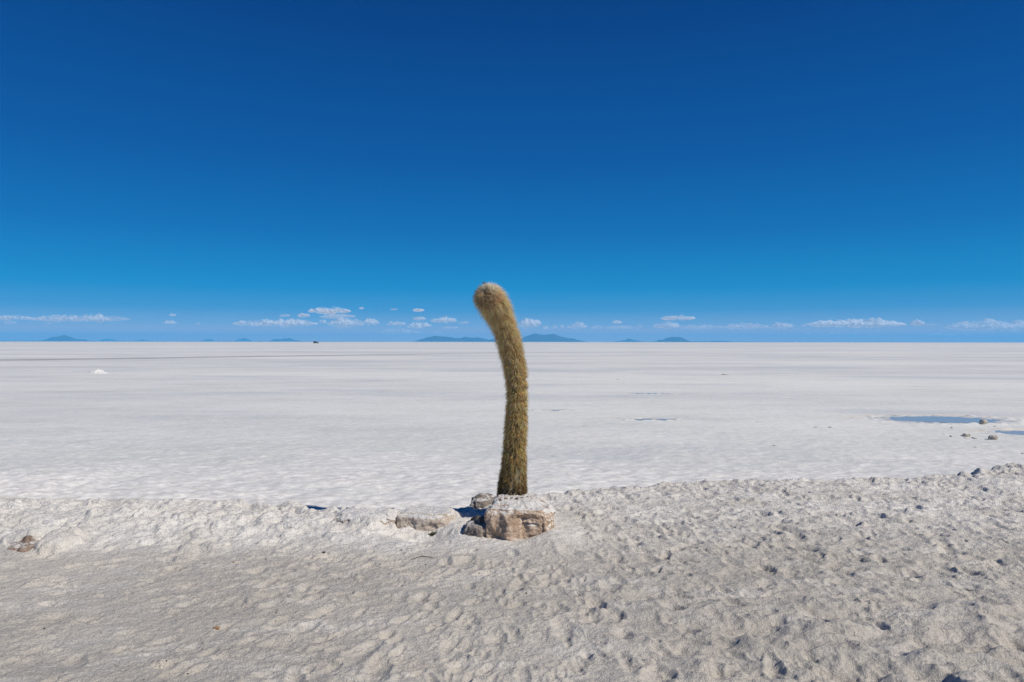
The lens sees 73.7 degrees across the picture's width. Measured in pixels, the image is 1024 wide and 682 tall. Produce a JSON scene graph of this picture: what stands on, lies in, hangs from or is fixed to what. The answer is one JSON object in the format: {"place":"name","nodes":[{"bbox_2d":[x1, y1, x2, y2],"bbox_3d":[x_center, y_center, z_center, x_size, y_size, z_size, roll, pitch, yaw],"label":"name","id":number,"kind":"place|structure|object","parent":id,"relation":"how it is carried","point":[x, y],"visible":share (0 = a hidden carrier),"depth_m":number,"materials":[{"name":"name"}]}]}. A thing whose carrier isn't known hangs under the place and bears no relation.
{"place":"outdoors","nodes":[
{"label":"outdoors","id":0,"kind":"place"},
{"bbox_2d":[0,316,31,319],"bbox_3d":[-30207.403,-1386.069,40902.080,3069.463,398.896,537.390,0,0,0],"label":"cloud","id":1,"kind":"structure","parent":0,"point":[6,317],"depth_m":40824.03,"materials":[{"name":"white"}]},
{"bbox_2d":[41,335,88,340],"bbox_3d":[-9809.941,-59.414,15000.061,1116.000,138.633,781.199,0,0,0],"label":"hill","id":2,"kind":"structure","parent":0,"point":[63,338],"depth_m":14809.38,"materials":[{"name":"blue"}]},
{"bbox_2d":[28,315,128,321],"bbox_3d":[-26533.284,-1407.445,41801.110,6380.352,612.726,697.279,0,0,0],"label":"cloud","id":3,"kind":"structure","parent":0,"point":[97,317],"depth_m":41546.22,"materials":[{"name":"white"}]},
{"bbox_2d":[0,353,465,360],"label":"track","id":4,"kind":"structure","parent":0,"point":[186,357],"depth_m":72.62,"materials":[{"name":"grey"}]},
{"bbox_2d":[235,338,250,340],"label":"hill","id":5,"kind":"structure","parent":0,"point":[243,339],"depth_m":22384.62,"materials":[{"name":"blue"}]},
{"bbox_2d":[148,341,366,341],"bbox_3d":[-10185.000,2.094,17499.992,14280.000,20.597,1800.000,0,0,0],"label":"shore","id":6,"kind":"structure","parent":0,"point":[256,341],"depth_m":16769.69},
{"bbox_2d":[232,319,317,326],"bbox_3d":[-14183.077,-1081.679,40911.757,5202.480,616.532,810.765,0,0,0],"label":"cloud","id":7,"kind":"structure","parent":0,"point":[288,323],"depth_m":40657.92,"materials":[{"name":"white"}]},
{"bbox_2d":[270,338,297,340],"bbox_3d":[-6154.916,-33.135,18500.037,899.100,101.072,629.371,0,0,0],"label":"hill","id":8,"kind":"structure","parent":0,"point":[287,339],"depth_m":18341.55,"materials":[{"name":"blue"}]},
{"bbox_2d":[308,307,350,313],"bbox_3d":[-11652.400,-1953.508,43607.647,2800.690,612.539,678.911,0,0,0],"label":"cloud","id":9,"kind":"structure","parent":0,"point":[328,311],"depth_m":43375.61,"materials":[{"name":"white"}]},
{"bbox_2d":[327,318,363,326],"bbox_3d":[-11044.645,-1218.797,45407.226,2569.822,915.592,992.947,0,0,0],"label":"cloud","id":10,"kind":"structure","parent":0,"point":[346,322],"depth_m":45020.32,"materials":[{"name":"white"}]},
{"bbox_2d":[365,318,378,323],"bbox_3d":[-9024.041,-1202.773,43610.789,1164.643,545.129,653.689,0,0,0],"label":"cloud","id":11,"kind":"structure","parent":0,"point":[369,320],"depth_m":43358.64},
{"bbox_2d":[388,322,404,324],"bbox_3d":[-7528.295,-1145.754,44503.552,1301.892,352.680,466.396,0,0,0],"label":"cloud","id":12,"kind":"structure","parent":0,"point":[395,323],"depth_m":44386.51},
{"bbox_2d":[380,330,420,334],"bbox_3d":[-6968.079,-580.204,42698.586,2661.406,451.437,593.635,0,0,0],"label":"cloud","id":13,"kind":"structure","parent":0,"point":[399,332],"depth_m":42509.74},
{"bbox_2d":[408,323,430,327],"bbox_3d":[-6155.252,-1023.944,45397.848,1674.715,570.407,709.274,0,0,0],"label":"cloud","id":14,"kind":"structure","parent":0,"point":[418,325],"depth_m":45119.16,"materials":[{"name":"white"}]},
{"bbox_2d":[432,317,455,321],"bbox_3d":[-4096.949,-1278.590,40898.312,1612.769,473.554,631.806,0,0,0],"label":"cloud","id":15,"kind":"structure","parent":0,"point":[440,320],"depth_m":40664.66,"materials":[{"name":"white"}]},
{"bbox_2d":[413,336,487,341],"bbox_3d":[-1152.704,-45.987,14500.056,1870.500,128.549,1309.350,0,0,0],"label":"hill","id":16,"kind":"structure","parent":0,"point":[446,339],"depth_m":14074.67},
{"bbox_2d":[0,462,1023,681],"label":"sand bank","id":17,"kind":"structure","parent":0,"point":[878,579],"depth_m":4.41,"materials":[{"name":"grey sand"}]},
{"bbox_2d":[7,535,39,551],"bbox_3d":[-3.727,1.587,5.224,0.316,0.191,0.338,0,0,0],"label":"stone","id":18,"kind":"object","parent":17,"relation":"on","point":[27,543],"visible":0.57,"depth_m":5.16,"materials":[{"name":"brown stone"}]},
{"bbox_2d":[276,516,311,528],"bbox_3d":[-1.853,1.600,5.817,0.331,0.169,0.316,0,0,0],"label":"stone","id":19,"kind":"object","parent":17,"relation":"on","point":[289,522],"visible":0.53,"depth_m":5.77,"materials":[{"name":"stone"}]},
{"bbox_2d":[333,507,399,524],"bbox_3d":[-1.280,1.581,5.972,0.590,0.210,0.430,0,0,0],"label":"stone","id":20,"kind":"object","parent":17,"relation":"on","point":[386,516],"visible":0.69,"depth_m":5.87,"materials":[{"name":"stone"}]},
{"bbox_2d":[396,505,455,530],"bbox_3d":[-0.735,1.596,5.965,0.528,0.260,0.393,0,0,0],"label":"stone","id":21,"kind":"object","parent":17,"relation":"on","point":[423,518],"visible":0.69,"depth_m":5.83,"materials":[{"name":"stone"}]},
{"bbox_2d":[462,515,485,536],"bbox_3d":[-0.273,1.564,5.637,0.284,0.244,0.288,0,0,0],"label":"stone","id":22,"kind":"object","parent":17,"relation":"on","point":[475,525],"visible":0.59,"depth_m":5.56,"materials":[{"name":"grey stone"}]},
{"bbox_2d":[469,493,494,508],"bbox_3d":[-0.270,1.568,6.484,0.314,0.238,0.292,0,0,0],"label":"stone","id":23,"kind":"object","parent":17,"relation":"on","point":[481,500],"visible":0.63,"depth_m":6.40,"materials":[{"name":"grey stone"}]},
{"bbox_2d":[471,281,529,495],"bbox_3d":[-0.092,0.503,5.863,0.356,2.025,0.643,0,0,40],"label":"cactus","id":24,"kind":"object","parent":17,"relation":"on","point":[493,304],"visible":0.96,"depth_m":5.91,"materials":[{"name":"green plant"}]},
{"bbox_2d":[484,492,555,540],"bbox_3d":[0.061,1.503,5.819,0.603,0.367,0.826,0,0,0],"label":"rock","id":25,"kind":"object","parent":17,"relation":"on","point":[524,517],"visible":0.81,"depth_m":5.50,"materials":[{"name":"beige stone"}]},
{"bbox_2d":[0,341,1023,509],"bbox_3d":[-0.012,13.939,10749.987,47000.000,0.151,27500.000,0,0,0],"label":"salt flat","id":26,"kind":"structure","parent":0,"point":[350,424],"depth_m":15.75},
{"bbox_2d":[88,369,107,373],"bbox_3d":[-22.351,1.618,36.866,1.160,0.264,0.800,0,0,0],"label":"salt heap","id":27,"kind":"object","parent":26,"relation":"on","point":[97,371],"visible":1,"depth_m":36.65,"materials":[{"name":"white"}]},
{"bbox_2d":[979,419,987,423],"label":"stone","id":28,"kind":"object","parent":26,"relation":"on","point":[983,421],"visible":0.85,"depth_m":14.27,"materials":[{"name":"grey stone"}]},
{"bbox_2d":[988,435,997,439],"bbox_3d":[8.488,1.708,12.050,0.163,0.110,0.123,0,0,0],"label":"stone","id":29,"kind":"object","parent":26,"relation":"on","point":[992,437],"visible":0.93,"depth_m":12.01,"materials":[{"name":"grey stone"}]},
{"bbox_2d":[0,0,1023,341],"label":"sky","id":30,"kind":"structure","parent":0,"point":[204,167],"materials":[{"name":"blue"}]},
{"bbox_2d":[519,319,540,327],"bbox_3d":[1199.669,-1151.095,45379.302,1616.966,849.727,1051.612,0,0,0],"label":"cloud","id":31,"kind":"structure","parent":0,"point":[525,323],"depth_m":45015.03,"materials":[{"name":"white"}]},
{"bbox_2d":[485,333,585,341],"bbox_3d":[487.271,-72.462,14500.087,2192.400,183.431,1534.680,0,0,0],"label":"hill","id":32,"kind":"structure","parent":0,"point":[534,337],"depth_m":14000.69,"materials":[{"name":"blue stone"}]},
{"bbox_2d":[567,322,586,328],"bbox_3d":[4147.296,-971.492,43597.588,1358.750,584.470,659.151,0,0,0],"label":"cloud","id":33,"kind":"structure","parent":0,"point":[575,326],"depth_m":43417.56,"materials":[{"name":"white"}]},
{"bbox_2d":[616,338,636,341],"bbox_3d":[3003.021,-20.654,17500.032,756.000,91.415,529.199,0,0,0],"label":"hill","id":34,"kind":"structure","parent":0,"point":[628,339],"depth_m":17385.32,"materials":[{"name":"blue"}]},
{"bbox_2d":[634,418,670,419],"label":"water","id":35,"kind":"structure","parent":0,"point":[651,419],"depth_m":15.11,"materials":[{"name":"blue liquid"}]},
{"bbox_2d":[652,321,678,328],"bbox_3d":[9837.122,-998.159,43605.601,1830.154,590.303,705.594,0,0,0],"label":"cloud","id":36,"kind":"structure","parent":0,"point":[671,325],"depth_m":43351.17,"materials":[{"name":"white"}]},
{"bbox_2d":[655,337,690,341],"bbox_3d":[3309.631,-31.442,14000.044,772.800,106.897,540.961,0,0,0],"label":"hill","id":37,"kind":"structure","parent":0,"point":[674,339],"depth_m":13834.57,"materials":[{"name":"blue"}]},
{"bbox_2d":[660,316,695,319],"bbox_3d":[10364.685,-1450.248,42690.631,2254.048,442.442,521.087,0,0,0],"label":"cloud","id":38,"kind":"structure","parent":0,"point":[675,317],"depth_m":42516.28,"materials":[{"name":"white"}]},
{"bbox_2d":[625,341,732,341],"bbox_3d":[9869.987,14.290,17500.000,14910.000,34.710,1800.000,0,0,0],"label":"shore","id":39,"kind":"structure","parent":0,"point":[691,341],"depth_m":17021.77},
{"bbox_2d":[689,326,723,328],"bbox_3d":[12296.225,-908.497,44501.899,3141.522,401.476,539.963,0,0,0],"label":"cloud","id":40,"kind":"structure","parent":0,"point":[697,327],"depth_m":44288.14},
{"bbox_2d":[725,323,768,329],"bbox_3d":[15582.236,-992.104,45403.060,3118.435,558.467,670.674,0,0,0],"label":"cloud","id":41,"kind":"structure","parent":0,"point":[731,326],"depth_m":45280.39,"materials":[{"name":"white"}]},
{"bbox_2d":[770,323,792,328],"bbox_3d":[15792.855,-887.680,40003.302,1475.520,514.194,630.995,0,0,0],"label":"cloud","id":42,"kind":"structure","parent":0,"point":[780,325],"depth_m":39749.28,"materials":[{"name":"white"}]},
{"bbox_2d":[825,331,842,335],"bbox_3d":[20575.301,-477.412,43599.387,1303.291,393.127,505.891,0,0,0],"label":"cloud","id":43,"kind":"structure","parent":0,"point":[838,333],"depth_m":43688.40,"materials":[{"name":"white"}]},
{"bbox_2d":[806,318,906,327],"bbox_3d":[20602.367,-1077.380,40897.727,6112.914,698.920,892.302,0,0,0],"label":"cloud","id":44,"kind":"structure","parent":0,"point":[871,323],"depth_m":40630.00,"materials":[{"name":"white"}]},
{"bbox_2d":[910,319,924,325],"bbox_3d":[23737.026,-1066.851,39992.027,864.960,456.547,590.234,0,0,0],"label":"cloud","id":45,"kind":"structure","parent":0,"point":[917,323],"depth_m":39819.24,"materials":[{"name":"white"}]},
{"bbox_2d":[923,333,955,336],"bbox_3d":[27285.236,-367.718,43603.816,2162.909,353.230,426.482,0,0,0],"label":"cloud","id":46,"kind":"structure","parent":0,"point":[943,335],"depth_m":43440.98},
{"bbox_2d":[887,416,1003,422],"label":"water","id":47,"kind":"structure","parent":0,"point":[941,419],"depth_m":15.16,"materials":[{"name":"blue liquid"}]},
{"bbox_2d":[945,319,1023,332],"bbox_3d":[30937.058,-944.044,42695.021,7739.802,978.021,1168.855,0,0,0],"label":"cloud","id":48,"kind":"structure","parent":0,"point":[1014,326],"depth_m":42311.08,"materials":[{"name":"white"}]},
{"bbox_2d":[995,430,1023,434],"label":"water","id":49,"kind":"structure","parent":0,"point":[1011,432],"depth_m":12.99,"materials":[{"name":"blue liquid"}]}
]}

